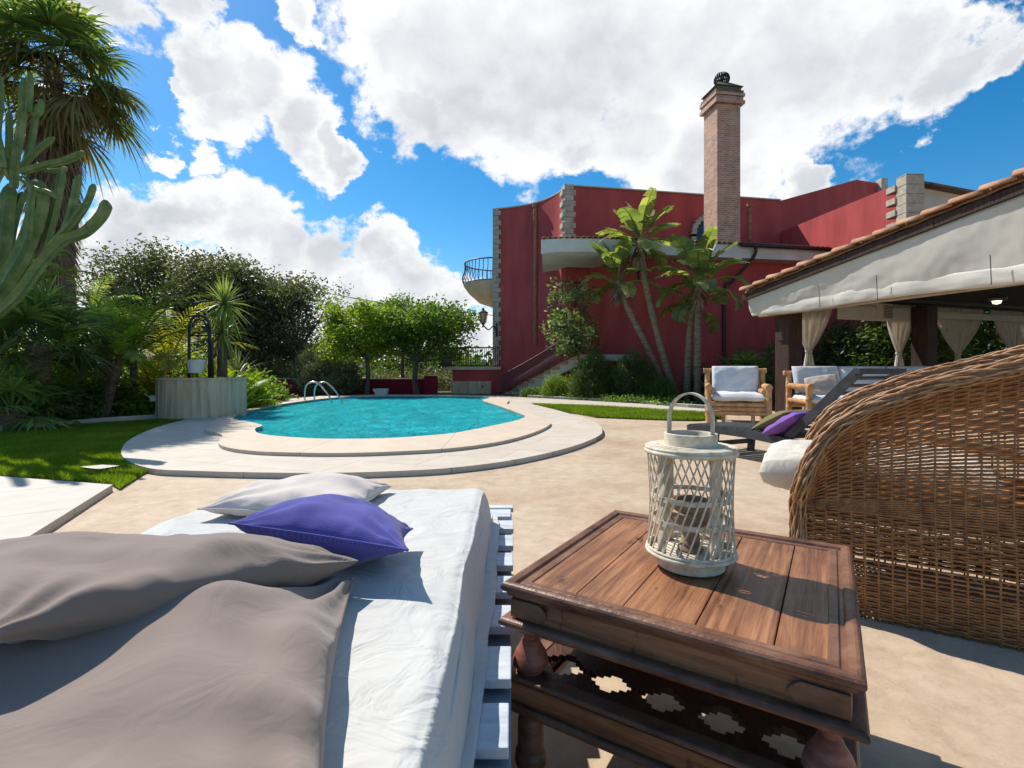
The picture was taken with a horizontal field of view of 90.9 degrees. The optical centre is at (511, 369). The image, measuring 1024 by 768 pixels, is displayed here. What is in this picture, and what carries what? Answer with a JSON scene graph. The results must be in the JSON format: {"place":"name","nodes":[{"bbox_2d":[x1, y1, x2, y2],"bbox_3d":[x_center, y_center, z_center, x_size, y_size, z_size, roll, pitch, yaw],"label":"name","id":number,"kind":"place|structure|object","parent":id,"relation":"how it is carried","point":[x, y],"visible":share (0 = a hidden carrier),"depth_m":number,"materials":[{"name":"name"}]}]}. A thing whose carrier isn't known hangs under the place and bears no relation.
{"place":"outdoors","nodes":[
{"label":"outdoors","id":0,"kind":"place"},
{"bbox_2d":[0,418,183,489],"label":"lawn","id":1,"kind":"structure","parent":0,"point":[127,484],"depth_m":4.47,"materials":[{"name":"plant"}]},
{"bbox_2d":[0,357,86,433],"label":"fan palm","id":2,"kind":"object","parent":1,"relation":"on","point":[22,385],"visible":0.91,"depth_m":8.11,"materials":[{"name":"green plant"}]},
{"bbox_2d":[0,72,112,356],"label":"candelabra cactus","id":3,"kind":"object","parent":1,"relation":"on","point":[16,255],"visible":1,"depth_m":7.24,"materials":[{"name":"plant"}]},
{"bbox_2d":[83,465,118,468],"bbox_3d":[-4.091,0.967,5.021,0.323,0.066,0.714,0,0,-41],"label":"stepping stone","id":4,"kind":"object","parent":1,"relation":"on","point":[100,466],"visible":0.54,"depth_m":4.86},
{"bbox_2d":[236,397,521,438],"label":"water","id":5,"kind":"structure","parent":0,"point":[373,417],"depth_m":10.15,"materials":[{"name":"liquid"}]},
{"bbox_2d":[0,0,1023,369],"label":"sky","id":6,"kind":"structure","parent":0,"point":[372,145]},
{"bbox_2d":[50,404,1023,767],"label":"patio","id":7,"kind":"structure","parent":0,"point":[938,698],"depth_m":2.44,"materials":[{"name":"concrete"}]},
{"bbox_2d":[0,476,112,539],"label":"paved step","id":8,"kind":"object","parent":7,"relation":"on","point":[30,507],"visible":1,"depth_m":3.59,"materials":[{"name":"concrete"}]},
{"bbox_2d":[121,395,713,478],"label":"pool deck","id":9,"kind":"structure","parent":7,"relation":"on","point":[188,447],"depth_m":5.51,"materials":[{"name":"concrete"}]},
{"bbox_2d":[206,395,549,456],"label":"swimming pool","id":10,"kind":"structure","parent":9,"relation":"in","point":[235,435],"depth_m":6.49,"materials":[{"name":"stone"}]},
{"bbox_2d":[304,381,342,403],"bbox_3d":[-5.429,0.748,14.569,1.426,0.821,0.350,0,0,9],"label":"pool handrail","id":11,"kind":"object","parent":10,"relation":"attached to","point":[323,388],"visible":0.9,"depth_m":14.45,"materials":[{"name":"metal"}]},
{"bbox_2d":[373,389,388,394],"bbox_3d":[-4.657,0.813,17.980,0.530,0.260,0.440,0,0,0],"label":"planter","id":12,"kind":"object","parent":9,"relation":"on","point":[380,391],"visible":0.77,"depth_m":17.83,"materials":[{"name":"beige paint"}]},
{"bbox_2d":[473,505,514,767],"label":"pallet daybed","id":13,"kind":"object","parent":7,"relation":"on","point":[493,748],"visible":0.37,"depth_m":1.10,"materials":[{"name":"paint"}]},
{"bbox_3d":[-0.640,0.589,0.905,0.980,0.138,2.470,0,0,0],"label":"mattress","id":14,"kind":"object","parent":13,"relation":"on","visible":0},
{"bbox_2d":[140,488,498,767],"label":"throw","id":15,"kind":"object","parent":14,"relation":"on","point":[408,678],"visible":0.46,"depth_m":1.00,"materials":[{"name":"fabric"}]},
{"bbox_2d":[0,576,352,767],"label":"pillow","id":16,"kind":"object","parent":15,"relation":"on","point":[227,674],"visible":0.81,"depth_m":0.65,"materials":[{"name":"beige fabric"}]},
{"bbox_2d":[0,531,358,643],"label":"pillow","id":17,"kind":"object","parent":15,"relation":"on","point":[59,585],"visible":0.9,"depth_m":0.84,"materials":[{"name":"beige fabric"}]},
{"bbox_2d":[197,471,392,515],"bbox_3d":[-0.780,0.451,1.900,0.534,0.103,0.447,0,0,4],"label":"pillow","id":18,"kind":"object","parent":15,"relation":"on","point":[254,496],"visible":0.72,"depth_m":1.79,"materials":[{"name":"beige fabric"}]},
{"bbox_2d":[228,494,412,565],"bbox_3d":[-0.459,0.415,1.335,0.504,0.163,0.293,0,0,10],"label":"pillow","id":19,"kind":"object","parent":15,"relation":"on","point":[361,530],"visible":0.96,"depth_m":1.22,"materials":[{"name":"fabric"}]},
{"bbox_2d":[498,510,870,767],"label":"coffee table","id":20,"kind":"object","parent":7,"relation":"on","point":[759,638],"visible":0.98,"depth_m":1.07,"materials":[{"name":"brown wood"}]},
{"bbox_2d":[644,392,739,577],"bbox_3d":[0.462,0.283,1.305,0.233,0.447,0.233,0,0,0],"label":"cane lantern","id":21,"kind":"object","parent":20,"relation":"on","point":[688,548],"visible":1,"depth_m":1.25,"materials":[{"name":"wicker"}]},
{"bbox_2d":[703,366,772,422],"bbox_3d":[4.286,0.467,9.636,1.160,1.075,1.075,0,0,20],"label":"bamboo armchair","id":22,"kind":"object","parent":7,"relation":"on","point":[736,384],"visible":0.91,"depth_m":9.35,"materials":[{"name":"fabric"}]},
{"bbox_2d":[687,368,906,450],"bbox_3d":[2.922,0.495,5.487,0.695,1.018,2.088,0,0,-24],"label":"sun lounger","id":23,"kind":"object","parent":7,"relation":"on","point":[750,435],"visible":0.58,"depth_m":4.97,"materials":[{"name":"grey wood"}]},
{"bbox_2d":[752,409,809,429],"bbox_3d":[2.913,0.553,5.434,0.500,0.276,0.443,0,0,-23],"label":"cushion","id":24,"kind":"object","parent":23,"relation":"on","point":[764,423],"visible":0.46,"depth_m":5.29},
{"bbox_2d":[762,411,807,434],"bbox_3d":[2.819,0.550,5.153,0.420,0.269,0.350,0,0,-36],"label":"cushion","id":25,"kind":"object","parent":23,"relation":"on","point":[785,423],"visible":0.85,"depth_m":5.03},
{"bbox_2d":[783,366,972,423],"bbox_3d":[6.851,0.465,9.557,2.860,1.071,1.015,0,0,6],"label":"bamboo sofa","id":26,"kind":"object","parent":7,"relation":"on","point":[808,400],"visible":0.2,"depth_m":9.86,"materials":[{"name":"fabric"}]},
{"bbox_2d":[804,374,839,394],"bbox_3d":[5.881,0.310,9.512,0.615,0.442,0.317,0,0,0],"label":"pillow","id":27,"kind":"object","parent":26,"relation":"on","point":[824,384],"visible":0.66,"depth_m":9.46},
{"bbox_2d":[739,168,1023,412],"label":"pergola","id":28,"kind":"object","parent":7,"relation":"on","point":[965,251],"visible":0.98,"depth_m":8.67,"materials":[{"name":"fabric"}]},
{"bbox_2d":[802,309,831,408],"bbox_3d":[6.884,-0.335,11.596,1.362,2.570,0.155,0,0,-20],"label":"curtain","id":29,"kind":"object","parent":28,"relation":"hanging from","point":[814,323],"visible":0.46,"depth_m":11.57,"materials":[{"name":"fabric"}]},
{"bbox_2d":[862,303,892,320],"bbox_3d":[8.933,-1.400,12.309,0.540,0.380,0.395,0,0,-19],"label":"air conditioner","id":30,"kind":"object","parent":28,"relation":"attached to","point":[884,311],"visible":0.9,"depth_m":12.13,"materials":[{"name":"beige paint"}]},
{"bbox_2d":[887,304,915,365],"bbox_3d":[9.663,-0.335,12.535,1.092,2.570,0.154,0,0,-21],"label":"curtain","id":31,"kind":"object","parent":28,"relation":"hanging from","point":[899,332],"visible":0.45,"depth_m":12.49,"materials":[{"name":"fabric"}]},
{"bbox_2d":[938,307,983,360],"bbox_3d":[11.714,-0.335,13.226,2.061,2.570,0.155,0,0,-20],"label":"curtain","id":32,"kind":"object","parent":28,"relation":"hanging from","point":[958,335],"visible":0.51,"depth_m":13.19,"materials":[{"name":"fabric"}]},
{"bbox_2d":[986,288,1007,303],"bbox_3d":[7.888,-1.539,8.200,0.260,0.960,0.260,0,0,0],"label":"ceiling lamp","id":33,"kind":"object","parent":28,"relation":"attached to","point":[996,299],"visible":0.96,"depth_m":8.15,"materials":[{"name":"black metal"}]},
{"bbox_2d":[990,310,1023,347],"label":"curtain","id":34,"kind":"object","parent":28,"relation":"hanging from","point":[1010,334],"visible":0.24,"depth_m":13.88,"materials":[{"name":"fabric"}]},
{"bbox_2d":[759,345,1023,651],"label":"wicker armchair","id":35,"kind":"object","parent":7,"relation":"on","point":[846,466],"visible":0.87,"depth_m":1.95,"materials":[{"name":"wicker"}]},
{"bbox_2d":[101,370,1007,448],"bbox_3d":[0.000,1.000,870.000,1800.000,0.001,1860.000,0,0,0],"label":"ground","id":36,"kind":"structure","parent":0,"point":[443,392],"depth_m":20.24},
{"bbox_2d":[0,406,50,421],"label":"broad leaf plant","id":37,"kind":"object","parent":36,"relation":"on","point":[32,414],"visible":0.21,"depth_m":8.39,"materials":[{"name":"green plant"}]},
{"bbox_2d":[0,272,126,422],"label":"fan palm","id":38,"kind":"object","parent":36,"relation":"on","point":[44,313],"visible":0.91,"depth_m":8.66,"materials":[{"name":"green plant"}]},
{"bbox_2d":[0,414,155,430],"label":"kerb","id":39,"kind":"structure","parent":36,"relation":"on","point":[126,418],"depth_m":9.47,"materials":[{"name":"beige paint"}]},
{"bbox_2d":[76,233,210,360],"bbox_3d":[-17.211,-2.627,23.577,6.614,7.342,6.584,0,0,0],"label":"olive tree","id":40,"kind":"object","parent":36,"relation":"on","point":[144,274],"visible":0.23,"depth_m":22.64,"materials":[{"name":"green plant"}]},
{"bbox_2d":[83,395,306,417],"bbox_3d":[-17.600,0.993,13.000,24.800,0.010,18.000,0,0,0],"label":"planting bed","id":41,"kind":"object","parent":36,"relation":"on","point":[292,396],"visible":0.08,"depth_m":18.51,"materials":[{"name":"soil"}]},
{"bbox_2d":[0,249,102,371],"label":"feather palm","id":42,"kind":"object","parent":41,"relation":"on","point":[16,350],"visible":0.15,"depth_m":10.65,"materials":[{"name":"green plant"}]},
{"bbox_2d":[19,350,98,388],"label":"garden shrub","id":43,"kind":"object","parent":41,"relation":"on","point":[73,374],"visible":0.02,"depth_m":11.93,"materials":[{"name":"green plant"}]},
{"bbox_2d":[0,366,118,427],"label":"garden shrub","id":44,"kind":"object","parent":41,"relation":"on","point":[77,400],"visible":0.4,"depth_m":8.99,"materials":[{"name":"green plant"}]},
{"bbox_2d":[12,347,142,419],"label":"feather palm","id":45,"kind":"object","parent":41,"relation":"on","point":[71,378],"visible":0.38,"depth_m":9.58,"materials":[{"name":"green plant"}]},
{"bbox_2d":[0,0,157,370],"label":"tall fan palm","id":46,"kind":"object","parent":41,"relation":"on","point":[66,118],"visible":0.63,"depth_m":12.59,"materials":[{"name":"green plant"}]},
{"bbox_2d":[52,343,118,375],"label":"broad leaf plant","id":47,"kind":"object","parent":41,"relation":"on","point":[82,369],"visible":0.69,"depth_m":9.16,"materials":[{"name":"green plant"}]},
{"bbox_2d":[51,370,147,417],"bbox_3d":[-8.630,0.424,10.336,2.244,1.363,2.168,0,0,0],"label":"garden shrub","id":48,"kind":"object","parent":41,"relation":"on","point":[120,391],"visible":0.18,"depth_m":10.16,"materials":[{"name":"green plant"}]},
{"bbox_2d":[48,266,151,407],"bbox_3d":[-10.353,-0.688,12.265,2.195,3.375,2.571,0,0,36],"label":"feather palm","id":49,"kind":"object","parent":41,"relation":"on","point":[93,293],"visible":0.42,"depth_m":12.37,"materials":[{"name":"green plant"}]},
{"bbox_2d":[59,295,155,410],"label":"fan palm","id":50,"kind":"object","parent":41,"relation":"on","point":[101,311],"visible":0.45,"depth_m":10.18,"materials":[{"name":"green plant"}]},
{"bbox_2d":[60,323,164,417],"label":"feather palm","id":51,"kind":"object","parent":41,"relation":"on","point":[111,387],"visible":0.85,"depth_m":9.84,"materials":[{"name":"green plant"}]},
{"bbox_2d":[90,367,155,417],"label":"garden shrub","id":52,"kind":"object","parent":41,"relation":"on","point":[148,407],"visible":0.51,"depth_m":10.35,"materials":[{"name":"green plant"}]},
{"bbox_2d":[49,281,220,399],"bbox_3d":[-8.224,-0.449,10.580,3.792,2.897,3.315,0,0,27],"label":"feather palm","id":53,"kind":"object","parent":41,"relation":"on","point":[133,366],"visible":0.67,"depth_m":10.53,"materials":[{"name":"green plant"}]},
{"bbox_2d":[87,348,218,409],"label":"feather palm","id":54,"kind":"object","parent":41,"relation":"on","point":[143,378],"visible":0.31,"depth_m":10.84,"materials":[{"name":"green plant"}]},
{"bbox_2d":[77,301,258,376],"bbox_3d":[-7.691,-0.287,11.744,3.315,2.574,3.290,0,0,-25],"label":"feather palm","id":55,"kind":"object","parent":41,"relation":"on","point":[178,346],"visible":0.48,"depth_m":11.45,"materials":[{"name":"green plant"}]},
{"bbox_2d":[120,340,216,390],"bbox_3d":[-8.568,0.066,12.448,2.789,1.967,2.053,0,0,0],"label":"garden shrub","id":56,"kind":"object","parent":41,"relation":"on","point":[183,368],"visible":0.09,"depth_m":12.37,"materials":[{"name":"green plant"}]},
{"bbox_2d":[174,342,245,376],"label":"garden shrub","id":57,"kind":"object","parent":41,"relation":"on","point":[229,360],"visible":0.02,"depth_m":13.65,"materials":[{"name":"green plant"}]},
{"bbox_2d":[185,272,257,376],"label":"yucca tree","id":58,"kind":"object","parent":41,"relation":"on","point":[222,295],"visible":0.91,"depth_m":11.50,"materials":[{"name":"green plant"}]},
{"bbox_2d":[198,370,262,385],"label":"broad leaf plant","id":59,"kind":"object","parent":41,"relation":"on","point":[205,373],"visible":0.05,"depth_m":12.16,"materials":[{"name":"green plant"}]},
{"bbox_2d":[196,364,285,407],"bbox_3d":[-6.685,0.469,12.567,1.840,1.239,1.977,0,0,0],"label":"garden shrub","id":60,"kind":"object","parent":41,"relation":"on","point":[262,390],"visible":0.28,"depth_m":12.51,"materials":[{"name":"green plant"}]},
{"bbox_2d":[227,347,260,376],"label":"yucca tree","id":61,"kind":"object","parent":41,"relation":"on","point":[235,366],"visible":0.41,"depth_m":13.48,"materials":[{"name":"green plant"}]},
{"bbox_2d":[247,371,279,405],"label":"broad leaf plant","id":62,"kind":"object","parent":41,"relation":"on","point":[252,389],"visible":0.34,"depth_m":11.53,"materials":[{"name":"green plant"}]},
{"bbox_2d":[253,370,298,400],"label":"garden shrub","id":63,"kind":"object","parent":41,"relation":"on","point":[283,392],"visible":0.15,"depth_m":15.24,"materials":[{"name":"green plant"}]},
{"bbox_2d":[155,314,247,419],"bbox_3d":[-6.400,-0.074,10.450,1.650,2.148,1.650,0,0,0],"label":"stone well","id":64,"kind":"object","parent":36,"relation":"on","point":[190,397],"visible":0.93,"depth_m":9.84,"materials":[{"name":"stone"}]},
{"bbox_2d":[144,393,155,401],"bbox_3d":[-7.296,0.557,10.154,0.312,0.166,0.108,0,0,0],"label":"socket box","id":65,"kind":"object","parent":64,"relation":"attached to","point":[152,398],"visible":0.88,"depth_m":10.10,"materials":[{"name":"white plastic"}]},
{"bbox_2d":[185,334,206,372],"bbox_3d":[-6.420,-0.331,10.250,0.370,0.802,0.370,0,0,0],"label":"bucket","id":66,"kind":"object","parent":64,"relation":"hanging from","point":[195,366],"visible":1,"depth_m":10.13,"materials":[{"name":"white metal"}]},
{"bbox_2d":[148,235,327,376],"bbox_3d":[-12.547,-2.299,22.826,7.578,6.723,6.984,0,0,0],"label":"olive tree","id":67,"kind":"object","parent":36,"relation":"on","point":[207,275],"visible":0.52,"depth_m":21.53,"materials":[{"name":"green plant"}]},
{"bbox_2d":[247,358,292,377],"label":"scrub bush","id":68,"kind":"object","parent":36,"relation":"on","point":[275,371],"visible":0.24,"depth_m":22.77,"materials":[{"name":"green plant"}]},
{"bbox_2d":[81,335,494,381],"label":"distant trees","id":69,"kind":"object","parent":36,"relation":"on","point":[394,362],"visible":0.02,"depth_m":37.02,"materials":[{"name":"green plant"}]},
{"bbox_2d":[276,356,302,377],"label":"scrub bush","id":70,"kind":"object","parent":36,"relation":"on","point":[287,376],"visible":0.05,"depth_m":22.03,"materials":[{"name":"green plant"}]},
{"bbox_2d":[231,270,354,376],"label":"olive tree","id":71,"kind":"object","parent":36,"relation":"on","point":[296,341],"visible":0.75,"depth_m":22.01,"materials":[{"name":"green plant"}]},
{"bbox_2d":[283,345,320,394],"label":"oleander bush","id":72,"kind":"object","parent":36,"relation":"on","point":[305,356],"visible":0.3,"depth_m":19.59,"materials":[{"name":"green plant"}]},
{"bbox_2d":[290,346,354,395],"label":"oleander bush","id":73,"kind":"object","parent":36,"relation":"on","point":[325,371],"visible":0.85,"depth_m":19.05,"materials":[{"name":"green plant"}]},
{"bbox_2d":[264,376,437,394],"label":"garden wall","id":74,"kind":"structure","parent":36,"relation":"on","point":[427,385],"depth_m":20.40,"materials":[{"name":"red paint"}]},
{"bbox_2d":[339,358,364,394],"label":"oleander bush","id":75,"kind":"object","parent":36,"relation":"on","point":[350,389],"visible":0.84,"depth_m":19.88,"materials":[{"name":"green plant"}]},
{"bbox_2d":[307,288,409,394],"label":"shade tree","id":76,"kind":"object","parent":36,"relation":"on","point":[341,331],"visible":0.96,"depth_m":18.72,"materials":[{"name":"green plant"}]},
{"bbox_2d":[371,290,414,377],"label":"shade tree","id":77,"kind":"object","parent":36,"relation":"on","point":[402,304],"visible":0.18,"depth_m":22.92,"materials":[{"name":"green plant"}]},
{"bbox_2d":[371,365,446,389],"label":"scrub bush","id":78,"kind":"object","parent":36,"relation":"on","point":[420,375],"visible":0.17,"depth_m":24.05,"materials":[{"name":"green plant"}]},
{"bbox_2d":[366,293,484,394],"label":"shade tree","id":79,"kind":"object","parent":36,"relation":"on","point":[427,325],"visible":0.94,"depth_m":19.62,"materials":[{"name":"green plant"}]},
{"bbox_2d":[424,366,453,390],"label":"scrub bush","id":80,"kind":"object","parent":36,"relation":"on","point":[445,380],"visible":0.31,"depth_m":24.42,"materials":[{"name":"green plant"}]},
{"bbox_2d":[527,395,704,408],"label":"kerb","id":81,"kind":"structure","parent":36,"relation":"on","point":[650,402],"depth_m":14.90,"materials":[{"name":"beige paint"}]},
{"bbox_2d":[439,71,975,395],"bbox_3d":[7.051,-4.611,21.690,20.312,11.222,14.620,0,0,0],"label":"villa","id":82,"kind":"object","parent":36,"relation":"on","point":[537,245],"visible":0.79,"depth_m":18.05,"materials":[{"name":"red paint"}]},
{"bbox_2d":[478,308,497,336],"bbox_3d":[-0.996,-1.950,20.700,0.799,1.188,0.368,0,0,0],"label":"wall lamp","id":83,"kind":"object","parent":82,"relation":"attached to","point":[483,313],"visible":0.97,"depth_m":20.66,"materials":[{"name":"black metal"}]},
{"bbox_2d":[690,215,703,240],"bbox_3d":[7.620,-4.970,19.220,1.736,1.940,0.226,0,0,-11],"label":"window","id":84,"kind":"structure","parent":82,"relation":"in","point":[697,230],"depth_m":19.04,"materials":[{"name":"glass"}]},
{"bbox_2d":[496,392,973,410],"bbox_3d":[5.700,0.964,16.546,12.600,0.067,8.909,0,0,0],"label":"planting bed","id":85,"kind":"object","parent":36,"relation":"on","point":[690,401],"visible":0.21,"depth_m":15.17,"materials":[{"name":"soil"}]},
{"bbox_2d":[520,385,542,395],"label":"bush","id":86,"kind":"object","parent":85,"relation":"on","point":[529,390],"visible":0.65,"depth_m":17.44,"materials":[{"name":"green plant"}]},
{"bbox_2d":[540,371,570,396],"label":"bush","id":87,"kind":"object","parent":85,"relation":"on","point":[560,383],"visible":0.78,"depth_m":16.75,"materials":[{"name":"green plant"}]},
{"bbox_2d":[538,275,603,374],"bbox_3d":[2.024,-1.153,16.918,2.094,4.316,2.226,0,0,-39],"label":"glossy bush","id":88,"kind":"object","parent":85,"relation":"on","point":[568,342],"visible":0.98,"depth_m":16.70,"materials":[{"name":"green plant"}]},
{"bbox_2d":[564,344,619,398],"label":"rosemary bush","id":89,"kind":"object","parent":85,"relation":"on","point":[588,372],"visible":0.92,"depth_m":15.73,"materials":[{"name":"green plant"}]},
{"bbox_2d":[517,389,700,405],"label":"ground cover","id":90,"kind":"object","parent":85,"relation":"on","point":[642,398],"visible":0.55,"depth_m":14.47,"materials":[{"name":"green plant"}]},
{"bbox_2d":[580,236,665,395],"bbox_3d":[3.565,-1.554,15.726,2.783,5.192,2.405,0,0,20],"label":"paddle palm","id":91,"kind":"object","parent":85,"relation":"on","point":[615,260],"visible":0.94,"depth_m":15.79,"materials":[{"name":"green plant"}]},
{"bbox_2d":[607,346,657,397],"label":"rosemary bush","id":92,"kind":"object","parent":85,"relation":"on","point":[625,376],"visible":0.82,"depth_m":15.35,"materials":[{"name":"green plant"}]},
{"bbox_2d":[595,187,680,395],"bbox_3d":[3.962,-2.255,15.557,2.667,6.572,2.338,0,0,0],"label":"paddle palm","id":93,"kind":"object","parent":85,"relation":"on","point":[636,221],"visible":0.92,"depth_m":15.50,"materials":[{"name":"green plant"}]},
{"bbox_2d":[642,372,678,398],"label":"bush","id":94,"kind":"object","parent":85,"relation":"on","point":[658,384],"visible":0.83,"depth_m":14.81,"materials":[{"name":"green plant"}]},
{"bbox_2d":[656,260,741,399],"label":"paddle palm","id":95,"kind":"object","parent":85,"relation":"on","point":[712,323],"visible":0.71,"depth_m":15.21,"materials":[{"name":"green plant"}]},
{"bbox_2d":[651,224,750,400],"bbox_3d":[5.557,-1.671,15.093,2.947,5.342,2.728,0,0,0],"label":"paddle palm","id":96,"kind":"object","parent":85,"relation":"on","point":[700,253],"visible":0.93,"depth_m":14.89,"materials":[{"name":"green plant"}]},
{"bbox_2d":[694,373,744,403],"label":"fan palm","id":97,"kind":"object","parent":85,"relation":"on","point":[703,393],"visible":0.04,"depth_m":13.75,"materials":[{"name":"green plant"}]},
{"bbox_2d":[676,352,774,400],"bbox_3d":[6.588,0.286,15.650,2.980,1.667,2.804,0,0,0],"label":"hedge shrub","id":98,"kind":"object","parent":85,"relation":"on","point":[702,379],"visible":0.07,"depth_m":15.49,"materials":[{"name":"green plant"}]},
{"bbox_2d":[717,347,774,401],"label":"fan palm","id":99,"kind":"object","parent":85,"relation":"on","point":[747,358],"visible":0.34,"depth_m":13.93,"materials":[{"name":"green plant"}]},
{"bbox_2d":[717,340,804,386],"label":"feather palm","id":100,"kind":"object","parent":85,"relation":"on","point":[768,352],"visible":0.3,"depth_m":14.84,"materials":[{"name":"green plant"}]},
{"bbox_2d":[802,311,858,376],"bbox_3d":[10.768,-0.472,16.593,3.370,3.095,2.661,0,0,0],"label":"hedge shrub","id":101,"kind":"object","parent":85,"relation":"on","point":[823,351],"visible":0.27,"depth_m":16.40,"materials":[{"name":"green plant"}]},
{"bbox_2d":[828,320,951,375],"bbox_3d":[10.557,-0.533,14.168,3.147,3.150,2.844,0,0,0],"label":"hedge shrub","id":102,"kind":"object","parent":85,"relation":"on","point":[877,347],"visible":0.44,"depth_m":14.01,"materials":[{"name":"green plant"}]},
{"bbox_2d":[938,327,983,363],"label":"hedge shrub","id":103,"kind":"object","parent":36,"relation":"on","point":[942,360],"visible":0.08,"depth_m":15.35,"materials":[{"name":"green plant"}]},
{"bbox_2d":[939,311,1006,360],"bbox_3d":[15.448,-0.733,17.084,3.659,3.677,2.703,0,0,0],"label":"hedge shrub","id":104,"kind":"object","parent":36,"relation":"on","point":[979,338],"visible":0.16,"depth_m":16.61,"materials":[{"name":"green plant"}]},
{"bbox_2d":[983,312,1006,351],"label":"hedge shrub","id":105,"kind":"object","parent":36,"relation":"on","point":[996,347],"visible":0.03,"depth_m":16.08,"materials":[{"name":"green plant"}]},
{"bbox_2d":[551,408,720,420],"bbox_3d":[2.044,0.983,11.707,5.367,0.025,2.430,0,0,42],"label":"edging","id":106,"kind":"object","parent":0,"point":[632,418],"depth_m":10.08,"materials":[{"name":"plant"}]},
{"bbox_2d":[531,402,720,419],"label":"grass","id":107,"kind":"structure","parent":106,"relation":"on","point":[619,411],"depth_m":11.03,"materials":[{"name":"plant"}]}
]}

